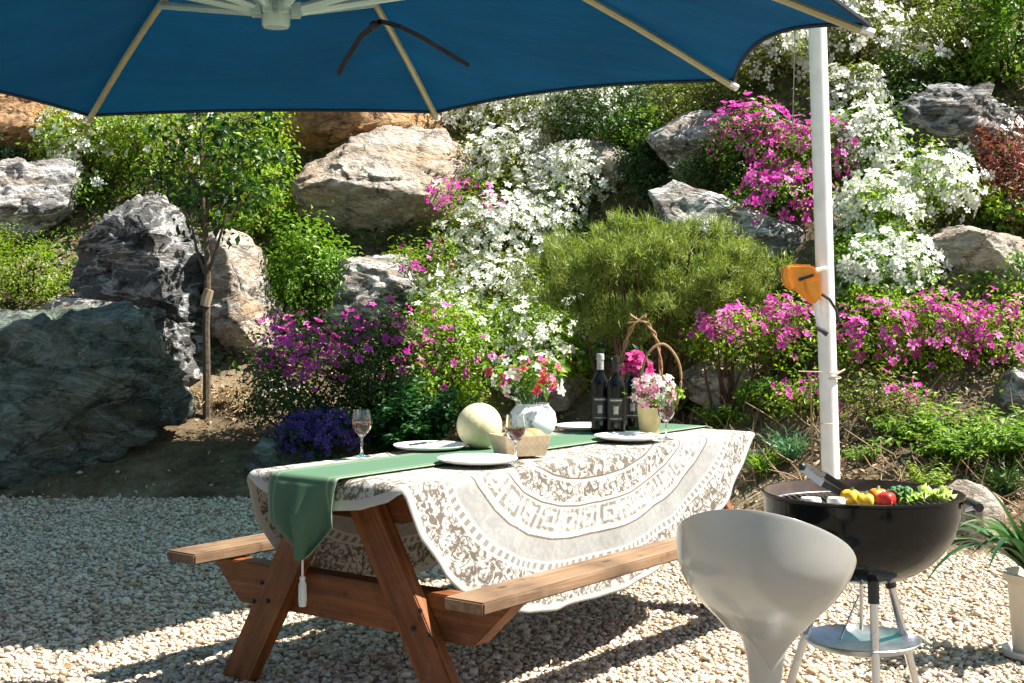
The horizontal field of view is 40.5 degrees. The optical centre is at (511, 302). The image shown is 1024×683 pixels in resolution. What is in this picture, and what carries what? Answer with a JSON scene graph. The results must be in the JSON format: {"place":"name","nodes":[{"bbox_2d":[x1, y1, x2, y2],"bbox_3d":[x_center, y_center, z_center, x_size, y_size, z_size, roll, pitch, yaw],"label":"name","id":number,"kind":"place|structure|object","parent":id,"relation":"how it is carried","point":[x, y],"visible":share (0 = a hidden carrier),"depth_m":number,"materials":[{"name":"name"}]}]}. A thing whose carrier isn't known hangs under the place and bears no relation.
{"place":"outdoors","nodes":[
{"label":"outdoors","id":0,"kind":"place"},
{"bbox_2d":[0,0,1023,557],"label":"garden slope","id":1,"kind":"structure","parent":0,"point":[194,442],"depth_m":9.98,"materials":[{"name":"soil"}]},
{"bbox_2d":[0,94,74,154],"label":"boulder","id":2,"kind":"object","parent":1,"relation":"on","point":[17,118],"visible":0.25,"depth_m":12.92,"materials":[{"name":"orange stone"}]},
{"bbox_2d":[0,219,76,309],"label":"mossy shrub","id":3,"kind":"object","parent":1,"relation":"on","point":[19,285],"visible":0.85,"depth_m":11.65,"materials":[{"name":"green plant"}]},
{"bbox_2d":[0,157,81,243],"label":"boulder","id":4,"kind":"object","parent":1,"relation":"on","point":[37,195],"visible":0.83,"depth_m":12.22,"materials":[{"name":"grey stone"}]},
{"bbox_2d":[15,104,145,194],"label":"leafy shrub","id":5,"kind":"object","parent":1,"relation":"on","point":[54,137],"visible":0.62,"depth_m":12.68,"materials":[{"name":"green plant"}]},
{"bbox_2d":[64,167,124,211],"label":"leafy shrub","id":6,"kind":"object","parent":1,"relation":"on","point":[95,184],"visible":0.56,"depth_m":12.54,"materials":[{"name":"green plant"}]},
{"bbox_2d":[0,300,196,489],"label":"boulder","id":7,"kind":"object","parent":1,"relation":"on","point":[84,385],"visible":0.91,"depth_m":9.54,"materials":[{"name":"stone"}]},
{"bbox_2d":[68,191,224,386],"bbox_3d":[-2.931,-0.065,11.396,1.314,1.689,1.016,0,0,28],"label":"boulder","id":8,"kind":"object","parent":1,"relation":"on","point":[136,251],"visible":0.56,"depth_m":11.04,"materials":[{"name":"grey stone"}]},
{"bbox_2d":[78,113,230,203],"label":"leafy shrub","id":9,"kind":"object","parent":1,"relation":"on","point":[143,137],"visible":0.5,"depth_m":12.61,"materials":[{"name":"green plant"}]},
{"bbox_2d":[130,112,299,420],"bbox_3d":[-2.192,-0.331,10.515,1.154,2.484,1.086,0,0,33],"label":"young tree","id":10,"kind":"object","parent":1,"relation":"on","point":[237,197],"visible":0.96,"depth_m":10.46,"materials":[{"name":"green plant"}]},
{"bbox_2d":[204,228,284,357],"bbox_3d":[-2.179,0.006,11.362,0.606,1.233,0.788,0,0,0],"label":"boulder","id":11,"kind":"object","parent":1,"relation":"on","point":[242,302],"visible":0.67,"depth_m":11.12,"materials":[{"name":"beige stone"}]},
{"bbox_2d":[198,112,305,201],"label":"leafy shrub","id":12,"kind":"object","parent":1,"relation":"on","point":[264,144],"visible":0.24,"depth_m":12.62,"materials":[{"name":"green plant"}]},
{"bbox_2d":[197,154,317,253],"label":"leafy shrub","id":13,"kind":"object","parent":1,"relation":"on","point":[248,220],"visible":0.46,"depth_m":12.20,"materials":[{"name":"green plant"}]},
{"bbox_2d":[244,436,307,474],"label":"boulder","id":14,"kind":"object","parent":1,"relation":"on","point":[264,452],"visible":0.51,"depth_m":9.54,"materials":[{"name":"stone"}]},
{"bbox_2d":[222,297,369,449],"bbox_3d":[-1.526,0.548,10.061,1.090,1.181,0.956,0,0,0],"label":"azalea","id":15,"kind":"object","parent":1,"relation":"on","point":[270,358],"visible":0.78,"depth_m":9.98,"materials":[{"name":"purple plant"}]},
{"bbox_2d":[254,190,362,333],"bbox_3d":[-1.715,-0.332,11.672,1.029,1.235,0.802,0,0,0],"label":"leafy shrub","id":16,"kind":"object","parent":1,"relation":"on","point":[299,266],"visible":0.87,"depth_m":11.55,"materials":[{"name":"green plant"}]},
{"bbox_2d":[265,400,374,464],"bbox_3d":[-1.360,0.927,9.696,0.820,0.495,0.644,0,0,0],"label":"pansy","id":17,"kind":"object","parent":1,"relation":"on","point":[295,431],"visible":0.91,"depth_m":9.55,"materials":[{"name":"purple plant"}]},
{"bbox_2d":[274,112,446,155],"bbox_3d":[-1.491,-1.717,13.156,1.674,0.888,0.915,0,0,13],"label":"boulder","id":18,"kind":"object","parent":1,"relation":"on","point":[330,131],"visible":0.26,"depth_m":12.93,"materials":[{"name":"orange stone"}]},
{"bbox_2d":[295,285,445,436],"bbox_3d":[-1.014,0.456,10.187,1.018,1.169,0.867,0,0,44],"label":"azalea","id":19,"kind":"object","parent":1,"relation":"on","point":[382,340],"visible":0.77,"depth_m":10.01,"materials":[{"name":"purple plant"}]},
{"bbox_2d":[322,254,431,331],"bbox_3d":[-1.123,-0.077,11.691,0.915,0.670,0.828,0,0,0],"label":"boulder","id":20,"kind":"object","parent":1,"relation":"on","point":[366,283],"visible":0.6,"depth_m":11.39,"materials":[{"name":"grey stone"}]},
{"bbox_2d":[290,125,473,231],"bbox_3d":[-1.163,-1.043,12.559,1.630,1.186,1.207,0,0,0],"label":"boulder","id":21,"kind":"object","parent":1,"relation":"on","point":[373,179],"visible":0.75,"depth_m":12.24,"materials":[{"name":"beige stone"}]},
{"bbox_2d":[323,397,454,451],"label":"fern","id":22,"kind":"object","parent":1,"relation":"on","point":[387,440],"visible":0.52,"depth_m":9.74,"materials":[{"name":"green plant"}]},
{"bbox_2d":[321,368,490,448],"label":"fern","id":23,"kind":"object","parent":1,"relation":"on","point":[393,407],"visible":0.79,"depth_m":9.70,"materials":[{"name":"green plant"}]},
{"bbox_2d":[374,223,478,304],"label":"azalea","id":24,"kind":"object","parent":1,"relation":"on","point":[428,258],"visible":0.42,"depth_m":11.58,"materials":[{"name":"green plant"}]},
{"bbox_2d":[354,276,503,437],"bbox_3d":[-0.569,0.493,10.314,1.033,1.377,0.940,0,0,27],"label":"azalea","id":25,"kind":"object","parent":1,"relation":"on","point":[468,391],"visible":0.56,"depth_m":10.16,"materials":[{"name":"green plant"}]},
{"bbox_2d":[401,259,477,317],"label":"azalea","id":26,"kind":"object","parent":1,"relation":"on","point":[421,284],"visible":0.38,"depth_m":11.39,"materials":[{"name":"green plant"}]},
{"bbox_2d":[393,279,523,400],"bbox_3d":[-0.428,0.325,10.787,1.260,1.022,1.044,0,0,0],"label":"azalea","id":27,"kind":"object","parent":1,"relation":"on","point":[487,328],"visible":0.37,"depth_m":10.61,"materials":[{"name":"green plant"}]},
{"bbox_2d":[408,163,526,241],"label":"azalea","id":28,"kind":"object","parent":1,"relation":"on","point":[450,198],"visible":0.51,"depth_m":12.17,"materials":[{"name":"pink plant"}]},
{"bbox_2d":[415,236,572,327],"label":"azalea","id":29,"kind":"object","parent":1,"relation":"on","point":[491,274],"visible":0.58,"depth_m":11.18,"materials":[{"name":"white plant"}]},
{"bbox_2d":[427,186,568,275],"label":"azalea","id":30,"kind":"object","parent":1,"relation":"on","point":[497,224],"visible":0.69,"depth_m":11.73,"materials":[{"name":"white plant"}]},
{"bbox_2d":[430,92,568,140],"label":"azalea","id":31,"kind":"object","parent":1,"relation":"on","point":[473,118],"visible":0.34,"depth_m":13.05,"materials":[{"name":"white plant"}]},
{"bbox_2d":[0,0,1023,383],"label":"ground cover","id":32,"kind":"object","parent":1,"relation":"on","point":[394,232],"visible":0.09,"depth_m":11.73,"materials":[{"name":"green plant"}]},
{"bbox_2d":[443,120,575,207],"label":"azalea","id":33,"kind":"object","parent":32,"relation":"on","point":[497,156],"visible":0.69,"depth_m":12.49,"materials":[{"name":"white plant"}]},
{"bbox_2d":[491,174,607,265],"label":"azalea","id":34,"kind":"object","parent":32,"relation":"on","point":[557,215],"visible":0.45,"depth_m":11.96,"materials":[{"name":"white plant"}]},
{"bbox_2d":[470,271,612,407],"bbox_3d":[0.248,0.308,10.783,1.242,1.216,1.035,0,0,0],"label":"azalea","id":35,"kind":"object","parent":1,"relation":"on","point":[566,349],"visible":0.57,"depth_m":10.60,"materials":[{"name":"white plant"}]},
{"bbox_2d":[508,356,587,410],"bbox_3d":[0.269,0.670,10.757,0.672,0.503,0.562,0,0,0],"label":"boulder","id":36,"kind":"object","parent":1,"relation":"on","point":[556,401],"visible":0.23,"depth_m":10.54,"materials":[{"name":"beige stone"}]},
{"bbox_2d":[501,86,634,143],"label":"azalea","id":37,"kind":"object","parent":1,"relation":"on","point":[540,97],"visible":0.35,"depth_m":12.82,"materials":[{"name":"white plant"}]},
{"bbox_2d":[506,139,631,213],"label":"azalea","id":38,"kind":"object","parent":1,"relation":"on","point":[570,160],"visible":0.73,"depth_m":12.11,"materials":[{"name":"white plant"}]},
{"bbox_2d":[530,84,665,150],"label":"evergreen shrub","id":39,"kind":"object","parent":1,"relation":"on","point":[592,127],"visible":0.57,"depth_m":12.47,"materials":[{"name":"green plant"}]},
{"bbox_2d":[577,136,633,191],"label":"boulder","id":40,"kind":"object","parent":1,"relation":"on","point":[609,165],"visible":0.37,"depth_m":12.17,"materials":[{"name":"beige stone"}]},
{"bbox_2d":[594,101,671,154],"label":"leafy shrub","id":41,"kind":"object","parent":1,"relation":"on","point":[649,120],"visible":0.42,"depth_m":12.24,"materials":[{"name":"green plant"}]},
{"bbox_2d":[611,125,671,209],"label":"leafy shrub","id":42,"kind":"object","parent":1,"relation":"on","point":[651,166],"visible":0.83,"depth_m":11.77,"materials":[{"name":"green plant"}]},
{"bbox_2d":[503,205,798,423],"bbox_3d":[0.971,0.190,9.749,2.101,1.796,1.385,0,0,0],"label":"needle shrub","id":43,"kind":"object","parent":1,"relation":"on","point":[643,289],"visible":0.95,"depth_m":9.50,"materials":[{"name":"green plant"}]},
{"bbox_2d":[646,110,735,181],"bbox_3d":[1.544,-1.300,11.720,0.830,0.614,0.828,0,0,0],"label":"boulder","id":44,"kind":"object","parent":1,"relation":"on","point":[669,142],"visible":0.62,"depth_m":11.40,"materials":[{"name":"grey stone"}]},
{"bbox_2d":[630,72,756,123],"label":"olive shrub","id":45,"kind":"object","parent":1,"relation":"on","point":[689,102],"visible":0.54,"depth_m":11.73,"materials":[{"name":"green plant"}]},
{"bbox_2d":[678,395,749,428],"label":"leafy perennial","id":46,"kind":"object","parent":1,"relation":"on","point":[724,416],"visible":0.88,"depth_m":9.31,"materials":[{"name":"green plant"}]},
{"bbox_2d":[668,126,762,194],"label":"leafy shrub","id":47,"kind":"object","parent":1,"relation":"on","point":[713,180],"visible":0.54,"depth_m":11.05,"materials":[{"name":"green plant"}]},
{"bbox_2d":[682,359,762,411],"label":"boulder","id":48,"kind":"object","parent":1,"relation":"on","point":[693,383],"visible":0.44,"depth_m":9.45,"materials":[{"name":"beige stone"}]},
{"bbox_2d":[666,297,783,418],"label":"azalea","id":49,"kind":"object","parent":1,"relation":"on","point":[714,338],"visible":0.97,"depth_m":9.28,"materials":[{"name":"pink plant"}]},
{"bbox_2d":[648,179,806,264],"bbox_3d":[1.765,-0.540,10.575,1.430,0.808,0.851,0,0,0],"label":"boulder","id":50,"kind":"object","parent":1,"relation":"on","point":[673,198],"visible":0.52,"depth_m":10.36,"materials":[{"name":"grey stone"}]},
{"bbox_2d":[690,90,811,188],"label":"azalea","id":51,"kind":"object","parent":1,"relation":"on","point":[766,123],"visible":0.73,"depth_m":10.83,"materials":[{"name":"pink plant"}]},
{"bbox_2d":[730,375,797,427],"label":"leafy shrub","id":52,"kind":"object","parent":1,"relation":"on","point":[743,394],"visible":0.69,"depth_m":9.19,"materials":[{"name":"green plant"}]},
{"bbox_2d":[744,443,786,476],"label":"grass tuft","id":53,"kind":"object","parent":1,"relation":"on","point":[759,462],"visible":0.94,"depth_m":8.60,"materials":[{"name":"green plant"}]},
{"bbox_2d":[723,154,836,224],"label":"azalea","id":54,"kind":"object","parent":1,"relation":"on","point":[765,180],"visible":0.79,"depth_m":10.27,"materials":[{"name":"pink plant"}]},
{"bbox_2d":[706,276,853,377],"bbox_3d":[1.865,0.191,9.332,0.835,0.770,0.769,0,0,43],"label":"azalea","id":55,"kind":"object","parent":1,"relation":"on","point":[776,313],"visible":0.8,"depth_m":9.27,"materials":[{"name":"pink plant"}]},
{"bbox_2d":[713,27,846,95],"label":"azalea","id":56,"kind":"object","parent":1,"relation":"on","point":[779,47],"visible":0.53,"depth_m":11.36,"materials":[{"name":"white plant"}]},
{"bbox_2d":[750,425,819,463],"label":"grass tuft","id":57,"kind":"object","parent":1,"relation":"on","point":[793,450],"visible":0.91,"depth_m":8.59,"materials":[{"name":"green plant"}]},
{"bbox_2d":[752,360,857,426],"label":"azalea","id":58,"kind":"object","parent":1,"relation":"on","point":[801,392],"visible":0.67,"depth_m":8.87,"materials":[{"name":"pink plant"}]},
{"bbox_2d":[781,27,845,478],"bbox_3d":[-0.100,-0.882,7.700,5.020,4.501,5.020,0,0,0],"label":"parasol pole","id":59,"kind":"object","parent":1,"relation":"on","point":[813,286],"visible":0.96,"depth_m":7.16,"materials":[{"name":"white metal"}]},
{"bbox_2d":[754,108,880,192],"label":"azalea","id":60,"kind":"object","parent":1,"relation":"on","point":[802,134],"visible":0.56,"depth_m":10.46,"materials":[{"name":"pink plant"}]},
{"bbox_2d":[671,362,1023,520],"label":"dry twigs","id":61,"kind":"object","parent":1,"relation":"on","point":[781,474],"visible":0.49,"depth_m":8.48,"materials":[{"name":"brown plant"}]},
{"bbox_2d":[792,58,909,120],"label":"azalea","id":62,"kind":"object","parent":1,"relation":"on","point":[852,82],"visible":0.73,"depth_m":10.99,"materials":[{"name":"white plant"}]},
{"bbox_2d":[781,0,921,80],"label":"azalea","id":63,"kind":"object","parent":1,"relation":"on","point":[855,46],"visible":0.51,"depth_m":11.42,"materials":[{"name":"white plant"}]},
{"bbox_2d":[830,90,919,181],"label":"azalea","id":64,"kind":"object","parent":1,"relation":"on","point":[876,157],"visible":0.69,"depth_m":10.44,"materials":[{"name":"white plant"}]},
{"bbox_2d":[811,275,943,385],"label":"azalea","id":65,"kind":"object","parent":1,"relation":"on","point":[880,354],"visible":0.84,"depth_m":8.96,"materials":[{"name":"pink plant"}]},
{"bbox_2d":[832,167,941,252],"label":"azalea","id":66,"kind":"object","parent":1,"relation":"on","point":[877,194],"visible":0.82,"depth_m":9.86,"materials":[{"name":"white plant"}]},
{"bbox_2d":[833,216,952,305],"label":"azalea","id":67,"kind":"object","parent":1,"relation":"on","point":[854,269],"visible":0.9,"depth_m":9.40,"materials":[{"name":"white plant"}]},
{"bbox_2d":[837,354,954,440],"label":"azalea","id":68,"kind":"object","parent":1,"relation":"on","point":[893,403],"visible":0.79,"depth_m":8.55,"materials":[{"name":"green plant"}]},
{"bbox_2d":[835,272,956,326],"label":"leafy shrub","id":69,"kind":"object","parent":1,"relation":"on","point":[854,296],"visible":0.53,"depth_m":9.30,"materials":[{"name":"green plant"}]},
{"bbox_2d":[860,404,944,439],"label":"leafy perennial","id":70,"kind":"object","parent":1,"relation":"on","point":[901,430],"visible":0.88,"depth_m":8.39,"materials":[{"name":"green plant"}]},
{"bbox_2d":[861,38,970,109],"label":"leafy shrub","id":71,"kind":"object","parent":1,"relation":"on","point":[899,91],"visible":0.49,"depth_m":11.12,"materials":[{"name":"green plant"}]},
{"bbox_2d":[867,0,996,84],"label":"olive shrub","id":72,"kind":"object","parent":1,"relation":"on","point":[924,34],"visible":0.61,"depth_m":11.29,"materials":[{"name":"green plant"}]},
{"bbox_2d":[878,272,1005,388],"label":"azalea","id":73,"kind":"object","parent":1,"relation":"on","point":[943,337],"visible":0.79,"depth_m":8.97,"materials":[{"name":"pink plant"}]},
{"bbox_2d":[867,387,1023,464],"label":"leafy perennial","id":74,"kind":"object","parent":1,"relation":"on","point":[956,442],"visible":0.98,"depth_m":8.06,"materials":[{"name":"green plant"}]},
{"bbox_2d":[880,133,1012,227],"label":"azalea","id":75,"kind":"object","parent":1,"relation":"on","point":[936,182],"visible":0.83,"depth_m":10.05,"materials":[{"name":"white plant"}]},
{"bbox_2d":[876,81,1023,176],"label":"boulder","id":76,"kind":"object","parent":1,"relation":"on","point":[940,111],"visible":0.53,"depth_m":10.55,"materials":[{"name":"grey stone"}]},
{"bbox_2d":[920,225,1023,303],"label":"boulder","id":77,"kind":"object","parent":1,"relation":"on","point":[963,247],"visible":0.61,"depth_m":9.48,"materials":[{"name":"beige stone"}]},
{"bbox_2d":[934,0,1023,96],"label":"leafy shrub","id":78,"kind":"object","parent":1,"relation":"on","point":[1004,23],"visible":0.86,"depth_m":11.25,"materials":[{"name":"green plant"}]},
{"bbox_2d":[937,276,1023,394],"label":"azalea","id":79,"kind":"object","parent":1,"relation":"on","point":[984,314],"visible":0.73,"depth_m":8.96,"materials":[{"name":"pink plant"}]},
{"bbox_2d":[954,403,1023,466],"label":"leafy perennial","id":80,"kind":"object","parent":1,"relation":"on","point":[1013,442],"visible":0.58,"depth_m":8.10,"materials":[{"name":"green plant"}]},
{"bbox_2d":[954,248,1023,305],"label":"leafy shrub","id":81,"kind":"object","parent":1,"relation":"on","point":[987,283],"visible":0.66,"depth_m":9.43,"materials":[{"name":"green plant"}]},
{"bbox_2d":[956,450,1023,497],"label":"grass tuft","id":82,"kind":"object","parent":1,"relation":"on","point":[1006,485],"visible":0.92,"depth_m":7.76,"materials":[{"name":"green plant"}]},
{"bbox_2d":[959,110,1023,232],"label":"red maple","id":83,"kind":"object","parent":1,"relation":"on","point":[1019,186],"visible":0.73,"depth_m":10.23,"materials":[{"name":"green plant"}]},
{"bbox_2d":[961,182,1023,235],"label":"leafy shrub","id":84,"kind":"object","parent":1,"relation":"on","point":[1006,215],"visible":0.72,"depth_m":10.12,"materials":[{"name":"green plant"}]},
{"bbox_2d":[998,366,1023,418],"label":"boulder","id":85,"kind":"object","parent":1,"relation":"on","point":[1010,376],"visible":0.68,"depth_m":8.73,"materials":[{"name":"grey stone"}]},
{"bbox_2d":[0,495,1023,682],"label":"gravel yard","id":86,"kind":"structure","parent":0,"point":[899,678],"depth_m":5.82,"materials":[{"name":"beige gravel"}]},
{"bbox_2d":[0,0,875,123],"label":"parasol","id":87,"kind":"object","parent":86,"relation":"on","point":[90,59],"visible":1,"depth_m":4.24,"materials":[{"name":"blue fabric"}]},
{"bbox_2d":[167,494,733,682],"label":"picnic table","id":88,"kind":"object","parent":86,"relation":"on","point":[424,621],"visible":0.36,"depth_m":4.49,"materials":[{"name":"orange wood"}]},
{"bbox_2d":[247,428,754,612],"bbox_3d":[0.104,0.814,5.407,0.873,0.501,2.404,0,0,37],"label":"tablecloth","id":89,"kind":"object","parent":88,"relation":"on","point":[468,528],"visible":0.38,"depth_m":4.92,"materials":[{"name":"fabric"}]},
{"bbox_2d":[437,453,517,465],"bbox_3d":[-0.119,0.546,4.791,0.279,0.020,0.279,0,0,0],"label":"plate","id":90,"kind":"object","parent":89,"relation":"on","point":[476,459],"visible":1,"depth_m":4.84,"materials":[{"name":"white ceramic"}]},
{"bbox_2d":[268,423,711,606],"bbox_3d":[0.041,0.767,5.394,0.305,0.424,2.463,0,0,37],"label":"table runner","id":91,"kind":"object","parent":89,"relation":"on","point":[300,500],"visible":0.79,"depth_m":4.48,"materials":[{"name":"green fabric"}]},
{"bbox_2d":[457,397,501,448],"bbox_3d":[-0.124,0.456,5.265,0.173,0.197,0.173,0,0,0],"label":"melon","id":92,"kind":"object","parent":91,"relation":"on","point":[478,423],"visible":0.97,"depth_m":5.20,"materials":[{"name":"beige food"}]},
{"bbox_2d":[477,344,570,434],"bbox_3d":[0.052,0.360,5.556,0.391,0.389,0.346,0,0,30],"label":"flower vase","id":93,"kind":"object","parent":91,"relation":"on","point":[541,416],"visible":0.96,"depth_m":5.49,"materials":[{"name":"ceramic"}]},
{"bbox_2d":[591,353,608,432],"bbox_3d":[0.376,0.386,5.904,0.079,0.337,0.080,0,0,0],"label":"wine bottle","id":94,"kind":"object","parent":91,"relation":"on","point":[599,381],"visible":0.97,"depth_m":5.87,"materials":[{"name":"black glass"}]},
{"bbox_2d":[607,356,624,431],"bbox_3d":[0.439,0.391,5.847,0.079,0.327,0.080,0,0,0],"label":"wine bottle","id":95,"kind":"object","parent":91,"relation":"on","point":[615,404],"visible":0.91,"depth_m":5.82,"materials":[{"name":"black glass"}]},
{"bbox_2d":[611,313,662,405],"bbox_3d":[0.545,0.301,6.055,0.228,0.507,0.162,0,0,0],"label":"flower basket","id":96,"kind":"object","parent":91,"relation":"on","point":[633,361],"visible":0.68,"depth_m":6.04,"materials":[{"name":"wicker"}]},
{"bbox_2d":[505,414,525,464],"bbox_3d":[0.012,0.470,4.770,0.071,0.168,0.071,0,0,0],"label":"wineglass","id":97,"kind":"object","parent":89,"relation":"on","point":[515,427],"visible":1,"depth_m":4.75,"materials":[{"name":"clear glass"}]},
{"bbox_2d":[489,433,550,456],"bbox_3d":[0.029,0.517,5.047,0.183,0.075,0.151,0,0,-24],"label":"bread basket","id":98,"kind":"object","parent":89,"relation":"on","point":[537,445],"visible":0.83,"depth_m":4.99,"materials":[{"name":"wicker"}]},
{"bbox_2d":[622,343,685,433],"bbox_3d":[0.592,0.362,5.790,0.240,0.386,0.213,0,0,38],"label":"flower bucket","id":99,"kind":"object","parent":89,"relation":"on","point":[655,389],"visible":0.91,"depth_m":5.75,"materials":[{"name":"yellow metal"}]},
{"bbox_2d":[0,90,1023,674],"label":"leaf litter","id":100,"kind":"object","parent":86,"relation":"on","point":[806,434],"visible":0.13,"depth_m":8.94,"materials":[{"name":"brown plant"}]},
{"bbox_2d":[676,509,856,682],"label":"bar stool","id":101,"kind":"object","parent":86,"relation":"on","point":[769,587],"visible":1,"depth_m":3.23,"materials":[{"name":"grey plastic"}]},
{"bbox_2d":[760,479,983,682],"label":"kettle grill","id":102,"kind":"object","parent":86,"relation":"on","point":[890,545],"visible":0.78,"depth_m":3.89,"materials":[{"name":"black metal"}]},
{"bbox_2d":[798,463,850,495],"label":"tongs","id":103,"kind":"object","parent":102,"relation":"on","point":[814,474],"visible":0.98,"depth_m":4.07,"materials":[{"name":"metal"}]},
{"bbox_2d":[925,487,1023,661],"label":"potted plant","id":104,"kind":"object","parent":86,"relation":"on","point":[1010,542],"visible":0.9,"depth_m":5.08,"materials":[{"name":"green plant"}]},
{"bbox_2d":[948,479,1005,542],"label":"boulder","id":105,"kind":"object","parent":86,"relation":"on","point":[987,500],"visible":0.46,"depth_m":7.37,"materials":[{"name":"beige stone"}]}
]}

